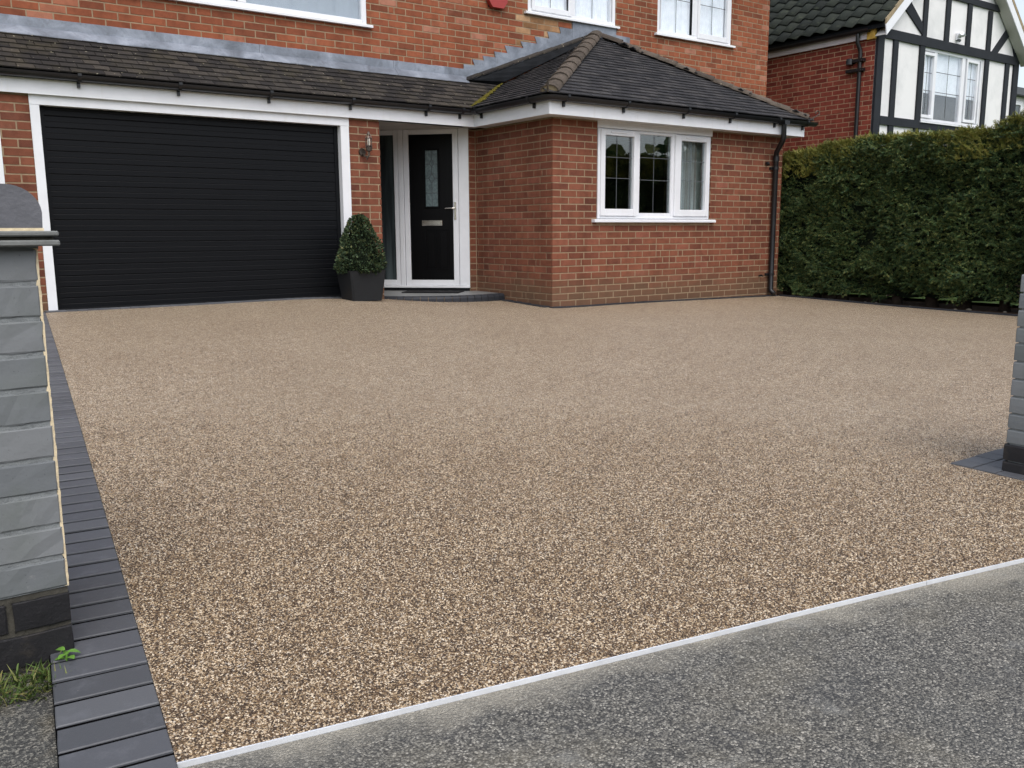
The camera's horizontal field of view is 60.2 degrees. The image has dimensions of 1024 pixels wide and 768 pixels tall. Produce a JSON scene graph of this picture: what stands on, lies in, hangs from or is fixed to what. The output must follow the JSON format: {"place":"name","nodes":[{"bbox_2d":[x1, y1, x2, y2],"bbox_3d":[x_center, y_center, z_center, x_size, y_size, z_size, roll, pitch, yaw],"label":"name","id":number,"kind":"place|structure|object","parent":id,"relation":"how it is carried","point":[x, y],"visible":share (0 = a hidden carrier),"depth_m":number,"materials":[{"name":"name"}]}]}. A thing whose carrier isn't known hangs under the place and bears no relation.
{"place":"outdoors","nodes":[
{"label":"outdoors","id":0,"kind":"place"},
{"bbox_2d":[0,667,57,767],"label":"footpath","id":1,"kind":"structure","parent":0,"point":[27,735],"depth_m":1.84,"materials":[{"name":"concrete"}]},
{"bbox_2d":[0,650,78,707],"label":"grass","id":2,"kind":"structure","parent":0,"point":[32,676],"depth_m":2.02,"materials":[{"name":"green plant"}]},
{"bbox_2d":[43,290,1023,767],"bbox_3d":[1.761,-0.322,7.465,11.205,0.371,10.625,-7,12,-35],"label":"driveway","id":3,"kind":"structure","parent":0,"point":[327,514],"depth_m":3.40,"materials":[{"name":"beige gravel"}]},
{"bbox_2d":[0,184,74,678],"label":"gate pillar","id":4,"kind":"structure","parent":3,"relation":"on","point":[35,620],"depth_m":2.03,"materials":[{"name":"grey brick"}]},
{"bbox_2d":[55,646,80,660],"bbox_3d":[-1.056,0.661,2.096,0.058,0.070,0.046,3,10,20],"label":"weed","id":5,"kind":"object","parent":3,"relation":"on","point":[62,648],"visible":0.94,"depth_m":2.09,"materials":[{"name":"green plant"}]},
{"bbox_2d":[337,270,385,300],"bbox_3d":[-1.844,-1.212,10.830,0.472,0.370,0.472,-7,12,-32],"label":"plant pot","id":6,"kind":"object","parent":3,"relation":"on","point":[356,286],"visible":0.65,"depth_m":10.66,"materials":[{"name":"plastic"}]},
{"bbox_2d":[333,213,386,274],"bbox_3d":[-1.839,-1.696,10.750,0.656,0.751,0.656,-7,12,-35],"label":"topiary bush","id":7,"kind":"object","parent":6,"relation":"on","point":[359,248],"visible":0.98,"depth_m":10.60,"materials":[{"name":"green plant"}]},
{"bbox_2d":[0,0,819,311],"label":"brick house","id":8,"kind":"structure","parent":3,"relation":"on","point":[538,152],"depth_m":11.17,"materials":[{"name":"brick"}]},
{"bbox_2d":[0,138,4,183],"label":"window","id":9,"kind":"structure","parent":8,"relation":"in","point":[2,180],"depth_m":8.78,"materials":[{"name":"white plastic"}]},
{"bbox_2d":[39,106,340,309],"bbox_3d":[-3.480,-1.898,10.104,3.319,2.316,0.060,-7,12,-35],"label":"garage door","id":10,"kind":"structure","parent":8,"relation":"in","point":[146,209],"depth_m":9.95,"materials":[{"name":"metal"}]},
{"bbox_2d":[171,0,372,28],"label":"window","id":11,"kind":"structure","parent":8,"relation":"in","point":[344,12],"depth_m":11.04,"materials":[{"name":"white plastic"}]},
{"bbox_2d":[359,131,371,159],"bbox_3d":[-1.806,-2.947,10.940,0.177,0.345,0.090,5,11,30],"label":"wall lantern","id":12,"kind":"object","parent":8,"relation":"attached to","point":[362,151],"depth_m":10.90,"materials":[{"name":"metal"}]},
{"bbox_2d":[408,134,455,279],"bbox_3d":[-1.110,-2.466,12.385,0.678,2.005,0.158,1,10,9],"label":"front door","id":13,"kind":"structure","parent":8,"relation":"in","point":[430,155],"depth_m":12.42,"materials":[{"name":"black plastic"}]},
{"bbox_2d":[486,0,507,9],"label":"alarm box","id":14,"kind":"object","parent":8,"relation":"attached to","point":[498,4],"visible":1,"depth_m":12.47,"materials":[{"name":"red plastic"}]},
{"bbox_2d":[524,0,619,28],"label":"window","id":15,"kind":"structure","parent":8,"relation":"in","point":[601,13],"depth_m":13.47,"materials":[{"name":"white plastic"}]},
{"bbox_2d":[592,120,715,221],"bbox_3d":[1.943,-2.835,11.951,2.280,1.278,0.152,-7,12,-35],"label":"window","id":16,"kind":"structure","parent":8,"relation":"in","point":[676,135],"depth_m":11.93,"materials":[{"name":"white plastic"}]},
{"bbox_2d":[654,0,735,47],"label":"window","id":17,"kind":"structure","parent":8,"relation":"in","point":[700,21],"depth_m":14.86,"materials":[{"name":"white plastic"}]},
{"bbox_2d":[384,291,504,301],"bbox_3d":[-1.310,-1.164,12.092,2.413,0.153,1.278,-1,10,-2],"label":"doorstep","id":18,"kind":"object","parent":3,"relation":"on","point":[473,296],"visible":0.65,"depth_m":11.67,"materials":[{"name":"grey stone"}]},
{"bbox_2d":[402,290,463,292],"bbox_3d":[-1.093,-1.280,12.270,0.800,0.012,0.380,1,10,9],"label":"doormat","id":19,"kind":"object","parent":18,"relation":"on","point":[431,291],"visible":1,"depth_m":12.22,"materials":[{"name":"rubber"}]},
{"bbox_2d":[766,0,1023,289],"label":"timber framed house","id":20,"kind":"structure","parent":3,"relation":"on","point":[849,68],"depth_m":17.01,"materials":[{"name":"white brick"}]},
{"bbox_2d":[920,48,982,127],"bbox_3d":[8.728,-5.820,17.517,2.370,1.385,0.160,-7,12,-35],"label":"window","id":21,"kind":"structure","parent":20,"relation":"in","point":[964,61],"depth_m":17.69,"materials":[{"name":"white plastic"}]},
{"bbox_2d":[955,31,965,41],"bbox_3d":[8.776,-6.785,17.283,0.222,0.212,0.151,-7,12,-35],"label":"security light","id":22,"kind":"object","parent":20,"relation":"attached to","point":[960,34],"visible":1,"depth_m":17.26,"materials":[{"name":"white plastic"}]},
{"bbox_2d":[1002,274,1023,474],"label":"gate pillar","id":23,"kind":"structure","parent":3,"relation":"on","point":[1013,456],"depth_m":3.69,"materials":[{"name":"grey brick"}]},
{"bbox_2d":[1015,87,1023,114],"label":"house","id":24,"kind":"structure","parent":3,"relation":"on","point":[1020,100],"depth_m":23.12,"materials":[{"name":"white plastic"}]},
{"bbox_2d":[1015,101,1022,114],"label":"window","id":25,"kind":"structure","parent":24,"relation":"in","point":[1019,104],"depth_m":23.17,"materials":[{"name":"white plastic"}]},
{"bbox_2d":[185,562,1023,767],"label":"pavement","id":26,"kind":"structure","parent":0,"point":[930,676],"depth_m":1.94,"materials":[{"name":"grey asphalt"}]},
{"bbox_2d":[776,291,1021,313],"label":"soil","id":27,"kind":"structure","parent":0,"point":[981,307],"depth_m":12.68,"materials":[{"name":"soil"}]},
{"bbox_2d":[777,109,1023,311],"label":"hedge","id":28,"kind":"object","parent":27,"relation":"on","point":[934,217],"visible":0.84,"depth_m":12.00,"materials":[{"name":"green plant"}]},
{"bbox_2d":[1015,0,1023,87],"label":"sky","id":29,"kind":"structure","parent":0,"point":[1019,3],"materials":[{"name":"white"}]}
]}

